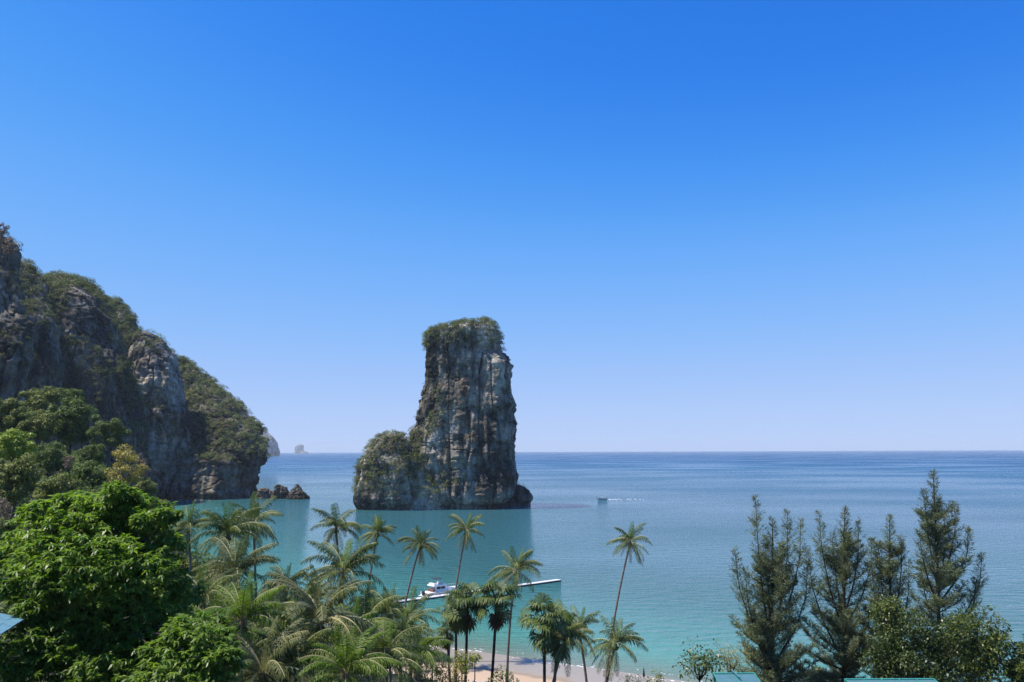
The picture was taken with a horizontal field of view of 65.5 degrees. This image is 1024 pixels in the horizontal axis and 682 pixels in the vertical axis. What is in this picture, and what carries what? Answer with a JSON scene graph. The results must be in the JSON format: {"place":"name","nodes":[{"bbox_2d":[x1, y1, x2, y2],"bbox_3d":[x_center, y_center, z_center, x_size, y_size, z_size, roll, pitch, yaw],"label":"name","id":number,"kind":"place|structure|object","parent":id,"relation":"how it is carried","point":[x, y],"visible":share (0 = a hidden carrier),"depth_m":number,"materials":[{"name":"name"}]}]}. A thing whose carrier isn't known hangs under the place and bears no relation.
{"place":"outdoors","nodes":[
{"label":"outdoors","id":0,"kind":"place"},
{"bbox_2d":[0,234,271,499],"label":"headland","id":1,"kind":"structure","parent":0,"point":[197,433],"depth_m":559.26,"materials":[{"name":"stone"}]},
{"bbox_2d":[0,222,10,255],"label":"leafless tree","id":2,"kind":"object","parent":1,"relation":"on","point":[4,230],"visible":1,"depth_m":382.24,"materials":[{"name":"grey plant"}]},
{"bbox_2d":[2,235,14,267],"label":"leafless tree","id":3,"kind":"object","parent":1,"relation":"on","point":[6,251],"visible":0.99,"depth_m":391.48,"materials":[{"name":"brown plant"}]},
{"bbox_2d":[0,458,436,681],"bbox_3d":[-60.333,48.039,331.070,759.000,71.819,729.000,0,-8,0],"label":"terrain","id":4,"kind":"structure","parent":0,"point":[30,500],"depth_m":152.77,"materials":[{"name":"green plant"}]},
{"bbox_2d":[0,498,11,524],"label":"broadleaf tree","id":5,"kind":"object","parent":4,"relation":"on","point":[6,509],"visible":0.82,"depth_m":107.83,"materials":[{"name":"grey plant"}]},
{"bbox_2d":[0,517,22,560],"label":"broadleaf tree","id":6,"kind":"object","parent":4,"relation":"on","point":[4,528],"visible":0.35,"depth_m":92.73,"materials":[{"name":"green plant"}]},
{"bbox_2d":[0,613,24,637],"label":"roofed shelter","id":7,"kind":"object","parent":4,"relation":"on","point":[7,622],"visible":1,"depth_m":38.54,"materials":[{"name":"blue tile"}]},
{"bbox_2d":[0,398,34,433],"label":"broadleaf tree","id":8,"kind":"object","parent":4,"relation":"on","point":[15,407],"visible":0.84,"depth_m":252.73,"materials":[{"name":"green plant"}]},
{"bbox_2d":[0,428,38,512],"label":"broadleaf tree","id":9,"kind":"object","parent":4,"relation":"on","point":[8,450],"visible":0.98,"depth_m":162.78,"materials":[{"name":"green plant"}]},
{"bbox_2d":[0,452,46,518],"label":"broadleaf tree","id":10,"kind":"object","parent":4,"relation":"on","point":[16,472],"visible":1,"depth_m":146.58,"materials":[{"name":"green plant"}]},
{"bbox_2d":[15,409,63,444],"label":"broadleaf tree","id":11,"kind":"object","parent":4,"relation":"on","point":[42,431],"visible":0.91,"depth_m":236.92,"materials":[{"name":"green plant"}]},
{"bbox_2d":[18,385,66,443],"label":"broadleaf tree","id":12,"kind":"object","parent":4,"relation":"on","point":[37,400],"visible":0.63,"depth_m":282.34,"materials":[{"name":"green plant"}]},
{"bbox_2d":[34,441,75,475],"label":"broadleaf tree","id":13,"kind":"object","parent":4,"relation":"on","point":[48,454],"visible":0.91,"depth_m":201.21,"materials":[{"name":"green plant"}]},
{"bbox_2d":[32,473,95,514],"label":"broadleaf tree","id":14,"kind":"object","parent":4,"relation":"on","point":[51,486],"visible":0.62,"depth_m":136.47,"materials":[{"name":"green plant"}]},
{"bbox_2d":[62,455,75,478],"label":"broadleaf tree","id":15,"kind":"object","parent":4,"relation":"on","point":[67,461],"visible":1,"depth_m":177.66,"materials":[{"name":"grey plant"}]},
{"bbox_2d":[59,388,84,453],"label":"broadleaf tree","id":16,"kind":"object","parent":4,"relation":"on","point":[73,392],"visible":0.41,"depth_m":299.09,"materials":[{"name":"green plant"}]},
{"bbox_2d":[43,395,101,454],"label":"broadleaf tree","id":17,"kind":"object","parent":4,"relation":"on","point":[78,418],"visible":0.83,"depth_m":251.79,"materials":[{"name":"green plant"}]},
{"bbox_2d":[66,460,107,488],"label":"broadleaf tree","id":18,"kind":"object","parent":4,"relation":"on","point":[86,471],"visible":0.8,"depth_m":191.36,"materials":[{"name":"green plant"}]},
{"bbox_2d":[76,444,104,469],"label":"broadleaf tree","id":19,"kind":"object","parent":4,"relation":"on","point":[96,452],"visible":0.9,"depth_m":221.80,"materials":[{"name":"green plant"}]},
{"bbox_2d":[85,417,132,474],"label":"broadleaf tree","id":20,"kind":"object","parent":4,"relation":"on","point":[116,427],"visible":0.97,"depth_m":247.24,"materials":[{"name":"green plant"}]},
{"bbox_2d":[0,432,240,647],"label":"thicket","id":21,"kind":"object","parent":4,"relation":"on","point":[5,608],"visible":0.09,"depth_m":187.72,"materials":[{"name":"green plant"}]},
{"bbox_2d":[0,480,250,681],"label":"glossy tree","id":22,"kind":"object","parent":4,"relation":"on","point":[93,639],"visible":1,"depth_m":40.55,"materials":[{"name":"green plant"}]},
{"bbox_2d":[102,444,149,487],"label":"broadleaf tree","id":23,"kind":"object","parent":4,"relation":"on","point":[136,472],"visible":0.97,"depth_m":197.06,"materials":[{"name":"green plant"}]},
{"bbox_2d":[132,453,151,480],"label":"broadleaf tree","id":24,"kind":"object","parent":4,"relation":"on","point":[145,473],"visible":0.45,"depth_m":256.96,"materials":[{"name":"grey plant"}]},
{"bbox_2d":[128,477,157,498],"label":"broadleaf tree","id":25,"kind":"object","parent":4,"relation":"on","point":[145,483],"visible":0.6,"depth_m":244.64,"materials":[{"name":"green plant"}]},
{"bbox_2d":[144,497,174,509],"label":"broadleaf tree","id":26,"kind":"object","parent":4,"relation":"on","point":[162,501],"visible":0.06,"depth_m":186.96,"materials":[{"name":"green plant"}]},
{"bbox_2d":[162,555,206,600],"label":"broadleaf tree","id":27,"kind":"object","parent":4,"relation":"on","point":[184,562],"visible":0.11,"depth_m":106.82,"materials":[{"name":"green plant"}]},
{"bbox_2d":[164,500,212,583],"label":"coconut palm","id":28,"kind":"object","parent":4,"relation":"on","point":[183,524],"visible":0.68,"depth_m":105.22,"materials":[{"name":"green plant"}]},
{"bbox_2d":[177,563,243,629],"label":"coconut palm","id":29,"kind":"object","parent":4,"relation":"on","point":[209,593],"visible":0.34,"depth_m":69.47,"materials":[{"name":"green plant"}]},
{"bbox_2d":[172,595,266,658],"bbox_3d":[-23.757,25.211,63.200,7.476,9.938,7.634,-4,-9,26],"label":"coconut palm","id":30,"kind":"object","parent":4,"relation":"on","point":[255,633],"visible":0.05,"depth_m":63.55,"materials":[{"name":"green plant"}]},
{"bbox_2d":[188,501,267,629],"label":"coconut palm","id":31,"kind":"object","parent":4,"relation":"on","point":[227,529],"visible":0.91,"depth_m":92.25,"materials":[{"name":"green plant"}]},
{"bbox_2d":[0,550,468,681],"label":"undergrowth","id":32,"kind":"object","parent":4,"relation":"on","point":[199,559],"depth_m":112.01,"materials":[{"name":"green plant"}]},
{"bbox_2d":[187,623,281,681],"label":"coconut palm","id":33,"kind":"object","parent":4,"relation":"on","point":[248,633],"visible":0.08,"depth_m":54.69,"materials":[{"name":"green plant"}]},
{"bbox_2d":[191,533,280,625],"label":"coconut palm","id":34,"kind":"object","parent":4,"relation":"on","point":[218,568],"visible":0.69,"depth_m":75.42,"materials":[{"name":"green plant"}]},
{"bbox_2d":[193,571,289,681],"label":"coconut palm","id":35,"kind":"object","parent":4,"relation":"on","point":[242,615],"visible":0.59,"depth_m":53.87,"materials":[{"name":"green plant"}]},
{"bbox_2d":[222,491,283,654],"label":"coconut palm","id":36,"kind":"object","parent":4,"relation":"on","point":[252,518],"visible":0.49,"depth_m":101.83,"materials":[{"name":"green plant"}]},
{"bbox_2d":[222,615,313,681],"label":"coconut palm","id":37,"kind":"object","parent":4,"relation":"on","point":[268,658],"visible":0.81,"depth_m":51.34,"materials":[{"name":"green plant"}]},
{"bbox_2d":[259,586,283,628],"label":"coconut palm","id":38,"kind":"object","parent":4,"relation":"on","point":[268,598],"visible":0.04,"depth_m":107.58,"materials":[{"name":"green plant"}]},
{"bbox_2d":[245,593,308,681],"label":"coconut palm","id":39,"kind":"object","parent":4,"relation":"on","point":[276,600],"visible":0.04,"depth_m":88.37,"materials":[{"name":"green plant"}]},
{"bbox_2d":[248,597,315,681],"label":"coconut palm","id":40,"kind":"object","parent":4,"relation":"on","point":[284,624],"visible":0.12,"depth_m":73.00,"materials":[{"name":"green plant"}]},
{"bbox_2d":[257,563,313,602],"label":"coconut palm","id":41,"kind":"object","parent":4,"relation":"on","point":[296,576],"visible":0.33,"depth_m":102.86,"materials":[{"name":"green plant"}]},
{"bbox_2d":[255,608,356,681],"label":"coconut palm","id":42,"kind":"object","parent":4,"relation":"on","point":[305,650],"visible":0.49,"depth_m":55.06,"materials":[{"name":"green plant"}]},
{"bbox_2d":[286,574,338,675],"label":"coconut palm","id":43,"kind":"object","parent":4,"relation":"on","point":[325,592],"visible":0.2,"depth_m":92.50,"materials":[{"name":"green plant"}]},
{"bbox_2d":[261,564,383,681],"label":"coconut palm","id":44,"kind":"object","parent":4,"relation":"on","point":[320,615],"visible":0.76,"depth_m":59.13,"materials":[{"name":"green plant"}]},
{"bbox_2d":[309,503,364,639],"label":"coconut palm","id":45,"kind":"object","parent":4,"relation":"on","point":[335,531],"visible":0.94,"depth_m":109.28,"materials":[{"name":"green plant"}]},
{"bbox_2d":[300,538,386,680],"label":"coconut palm","id":46,"kind":"object","parent":4,"relation":"on","point":[343,565],"visible":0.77,"depth_m":83.05,"materials":[{"name":"green plant"}]},
{"bbox_2d":[290,623,403,681],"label":"coconut palm","id":47,"kind":"object","parent":4,"relation":"on","point":[360,665],"visible":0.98,"depth_m":52.20,"materials":[{"name":"green plant"}]},
{"bbox_2d":[314,594,397,681],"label":"coconut palm","id":48,"kind":"object","parent":4,"relation":"on","point":[366,616],"visible":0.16,"depth_m":71.27,"materials":[{"name":"green plant"}]},
{"bbox_2d":[332,588,401,681],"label":"coconut palm","id":49,"kind":"object","parent":4,"relation":"on","point":[364,607],"visible":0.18,"depth_m":81.36,"materials":[{"name":"green plant"}]},
{"bbox_2d":[346,582,389,679],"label":"coconut palm","id":50,"kind":"object","parent":4,"relation":"on","point":[371,587],"visible":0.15,"depth_m":108.47,"materials":[{"name":"green plant"}]},
{"bbox_2d":[357,514,395,647],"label":"coconut palm","id":51,"kind":"object","parent":4,"relation":"on","point":[378,529],"visible":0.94,"depth_m":134.37,"materials":[{"name":"green plant"}]},
{"bbox_2d":[337,619,431,681],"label":"coconut palm","id":52,"kind":"object","parent":4,"relation":"on","point":[400,654],"visible":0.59,"depth_m":62.84,"materials":[{"name":"green plant"}]},
{"bbox_2d":[360,586,412,681],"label":"coconut palm","id":53,"kind":"object","parent":4,"relation":"on","point":[388,609],"visible":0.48,"depth_m":94.44,"materials":[{"name":"green plant"}]},
{"bbox_2d":[369,606,435,681],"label":"coconut palm","id":54,"kind":"object","parent":4,"relation":"on","point":[402,627],"visible":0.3,"depth_m":84.44,"materials":[{"name":"green plant"}]},
{"bbox_2d":[391,585,441,681],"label":"coconut palm","id":55,"kind":"object","parent":4,"relation":"on","point":[412,605],"visible":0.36,"depth_m":100.57,"materials":[{"name":"green plant"}]},
{"bbox_2d":[392,620,453,681],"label":"coconut palm","id":56,"kind":"object","parent":4,"relation":"on","point":[428,657],"visible":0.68,"depth_m":80.18,"materials":[{"name":"green plant"}]},
{"bbox_2d":[407,661,451,681],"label":"shrub","id":57,"kind":"object","parent":4,"relation":"on","point":[430,679],"visible":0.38,"depth_m":83.84,"materials":[{"name":"green plant"}]},
{"bbox_2d":[425,629,448,681],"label":"fan palm","id":58,"kind":"object","parent":4,"relation":"on","point":[437,646],"visible":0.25,"depth_m":107.47,"materials":[{"name":"green plant"}]},
{"bbox_2d":[435,658,466,681],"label":"shrub","id":59,"kind":"object","parent":4,"relation":"on","point":[454,669],"visible":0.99,"depth_m":80.05,"materials":[{"name":"green plant"}]},
{"bbox_2d":[436,589,471,680],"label":"fan palm","id":60,"kind":"object","parent":4,"relation":"on","point":[454,625],"visible":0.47,"depth_m":110.81,"materials":[{"name":"green plant"}]},
{"bbox_2d":[448,648,475,681],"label":"shrub","id":61,"kind":"object","parent":4,"relation":"on","point":[465,667],"visible":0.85,"depth_m":86.13,"materials":[{"name":"green plant"}]},
{"bbox_2d":[442,582,487,681],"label":"fan palm","id":62,"kind":"object","parent":4,"relation":"on","point":[467,622],"visible":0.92,"depth_m":105.25,"materials":[{"name":"green plant"}]},
{"bbox_2d":[469,652,482,681],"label":"shrub","id":63,"kind":"object","parent":4,"relation":"on","point":[476,658],"visible":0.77,"depth_m":87.81,"materials":[{"name":"green plant"}]},
{"bbox_2d":[470,580,522,681],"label":"fan palm","id":64,"kind":"object","parent":4,"relation":"on","point":[496,621],"visible":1,"depth_m":103.47,"materials":[{"name":"green plant"}]},
{"bbox_2d":[485,663,518,681],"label":"shrub","id":65,"kind":"object","parent":4,"relation":"on","point":[502,678],"visible":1,"depth_m":84.28,"materials":[{"name":"green plant"}]},
{"bbox_2d":[515,592,573,681],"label":"fan palm","id":66,"kind":"object","parent":4,"relation":"on","point":[545,639],"visible":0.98,"depth_m":94.88,"materials":[{"name":"green plant"}]},
{"bbox_2d":[538,604,577,681],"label":"fan palm","id":67,"kind":"object","parent":4,"relation":"on","point":[563,612],"visible":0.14,"depth_m":99.11,"materials":[{"name":"green plant"}]},
{"bbox_2d":[536,613,594,681],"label":"coconut palm","id":68,"kind":"object","parent":4,"relation":"on","point":[577,634],"visible":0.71,"depth_m":95.39,"materials":[{"name":"green plant"}]},
{"bbox_2d":[587,615,648,681],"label":"coconut palm","id":69,"kind":"object","parent":4,"relation":"on","point":[615,639],"visible":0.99,"depth_m":99.18,"materials":[{"name":"green plant"}]},
{"bbox_2d":[619,674,641,681],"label":"shrub","id":70,"kind":"object","parent":4,"relation":"on","point":[625,676],"visible":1,"depth_m":89.62,"materials":[{"name":"green plant"}]},
{"bbox_2d":[643,669,665,681],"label":"shrub","id":71,"kind":"object","parent":4,"relation":"on","point":[650,679],"visible":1,"depth_m":91.64,"materials":[{"name":"green plant"}]},
{"bbox_2d":[672,636,728,681],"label":"shrub","id":72,"kind":"object","parent":4,"relation":"on","point":[708,667],"visible":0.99,"depth_m":83.64,"materials":[{"name":"green plant"}]},
{"bbox_2d":[713,638,752,672],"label":"shrub","id":73,"kind":"object","parent":4,"relation":"on","point":[731,658],"visible":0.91,"depth_m":85.63,"materials":[{"name":"green plant"}]},
{"bbox_2d":[712,669,760,681],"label":"pavilion","id":74,"kind":"structure","parent":4,"relation":"on","point":[733,676],"depth_m":58.45,"materials":[{"name":"teal"}]},
{"bbox_2d":[716,494,820,681],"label":"casuarina tree","id":75,"kind":"object","parent":4,"relation":"on","point":[762,630],"visible":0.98,"depth_m":91.90,"materials":[{"name":"green plant"}]},
{"bbox_2d":[844,678,937,681],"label":"pavilion","id":76,"kind":"structure","parent":4,"relation":"on","point":[889,680],"depth_m":56.97,"materials":[{"name":"teal"}]},
{"bbox_2d":[872,614,960,681],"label":"almond tree","id":77,"kind":"object","parent":4,"relation":"on","point":[922,664],"visible":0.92,"depth_m":83.85,"materials":[{"name":"green plant"}]},
{"bbox_2d":[939,602,1014,681],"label":"almond tree","id":78,"kind":"object","parent":4,"relation":"on","point":[980,662],"visible":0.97,"depth_m":81.63,"materials":[{"name":"green plant"}]},
{"bbox_2d":[991,634,1023,681],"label":"almond tree","id":79,"kind":"object","parent":4,"relation":"on","point":[1016,671],"visible":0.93,"depth_m":80.02,"materials":[{"name":"green plant"}]},
{"bbox_2d":[0,0,1023,452],"label":"sky","id":80,"kind":"structure","parent":0,"point":[683,225],"materials":[{"name":"blue"}]},
{"bbox_2d":[388,638,712,681],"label":"beach","id":81,"kind":"structure","parent":0,"point":[526,667],"depth_m":127.09,"materials":[{"name":"beige sand"}]},
{"bbox_2d":[397,525,441,606],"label":"coconut palm","id":82,"kind":"object","parent":81,"relation":"on","point":[419,545],"visible":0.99,"depth_m":128.14,"materials":[{"name":"green plant"}]},
{"bbox_2d":[435,619,459,681],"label":"fan palm","id":83,"kind":"object","parent":81,"relation":"on","point":[450,636],"visible":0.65,"depth_m":114.56,"materials":[{"name":"green plant"}]},
{"bbox_2d":[447,513,485,660],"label":"coconut palm","id":84,"kind":"object","parent":81,"relation":"on","point":[465,535],"visible":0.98,"depth_m":134.09,"materials":[{"name":"green plant"}]},
{"bbox_2d":[486,546,543,681],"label":"coconut palm","id":85,"kind":"object","parent":81,"relation":"on","point":[524,563],"visible":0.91,"depth_m":114.13,"materials":[{"name":"green plant"}]},
{"bbox_2d":[561,604,599,681],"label":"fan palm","id":86,"kind":"object","parent":81,"relation":"on","point":[576,621],"visible":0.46,"depth_m":107.27,"materials":[{"name":"green plant"}]},
{"bbox_2d":[604,521,652,681],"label":"coconut palm","id":87,"kind":"object","parent":81,"relation":"on","point":[630,534],"visible":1,"depth_m":118.25,"materials":[{"name":"green plant"}]},
{"bbox_2d":[792,506,884,681],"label":"casuarina tree","id":88,"kind":"object","parent":81,"relation":"on","point":[842,626],"visible":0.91,"depth_m":94.93,"materials":[{"name":"green plant"}]},
{"bbox_2d":[856,631,912,677],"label":"almond tree","id":89,"kind":"object","parent":81,"relation":"on","point":[881,662],"visible":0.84,"depth_m":85.25,"materials":[{"name":"green plant"}]},
{"bbox_2d":[846,513,923,677],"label":"casuarina tree","id":90,"kind":"object","parent":81,"relation":"on","point":[883,570],"visible":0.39,"depth_m":93.82,"materials":[{"name":"green plant"}]},
{"bbox_2d":[865,594,928,677],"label":"almond tree","id":91,"kind":"object","parent":81,"relation":"on","point":[887,611],"visible":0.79,"depth_m":88.42,"materials":[{"name":"green plant"}]},
{"bbox_2d":[902,468,997,681],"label":"casuarina tree","id":92,"kind":"object","parent":81,"relation":"on","point":[938,544],"visible":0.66,"depth_m":90.75,"materials":[{"name":"green plant"}]},
{"bbox_2d":[151,450,1023,681],"bbox_3d":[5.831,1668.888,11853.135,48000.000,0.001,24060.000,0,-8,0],"label":"sea","id":93,"kind":"structure","parent":0,"point":[692,510],"depth_m":359.15,"materials":[{"name":"liquid"}]},
{"bbox_2d":[255,488,272,498],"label":"boulder","id":94,"kind":"object","parent":93,"relation":"in","point":[264,493],"visible":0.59,"depth_m":597.74,"materials":[{"name":"grey stone"}]},
{"bbox_2d":[262,431,279,455],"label":"distant island","id":95,"kind":"structure","parent":93,"relation":"on","point":[273,449],"depth_m":6194.20,"materials":[{"name":"stone"}]},
{"bbox_2d":[271,484,289,498],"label":"boulder","id":96,"kind":"object","parent":93,"relation":"in","point":[281,492],"visible":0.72,"depth_m":598.01,"materials":[{"name":"grey stone"}]},
{"bbox_2d":[286,484,309,498],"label":"boulder","id":97,"kind":"object","parent":93,"relation":"in","point":[297,492],"visible":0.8,"depth_m":590.57,"materials":[{"name":"grey stone"}]},
{"bbox_2d":[294,444,307,452],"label":"distant island","id":98,"kind":"structure","parent":93,"relation":"on","point":[299,448],"depth_m":14306.85,"materials":[{"name":"stone"}]},
{"bbox_2d":[418,577,457,596],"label":"motor yacht","id":99,"kind":"object","parent":93,"relation":"on","point":[439,588],"visible":0.75,"depth_m":194.56,"materials":[{"name":"white plastic"}]},
{"bbox_2d":[350,315,532,509],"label":"rock island","id":100,"kind":"object","parent":93,"relation":"in","point":[455,449],"visible":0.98,"depth_m":488.19,"materials":[{"name":"stone"}]},
{"bbox_2d":[399,579,560,602],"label":"pier","id":101,"kind":"structure","parent":93,"relation":"on","point":[522,585],"depth_m":207.15,"materials":[{"name":"white plastic"}]}
]}

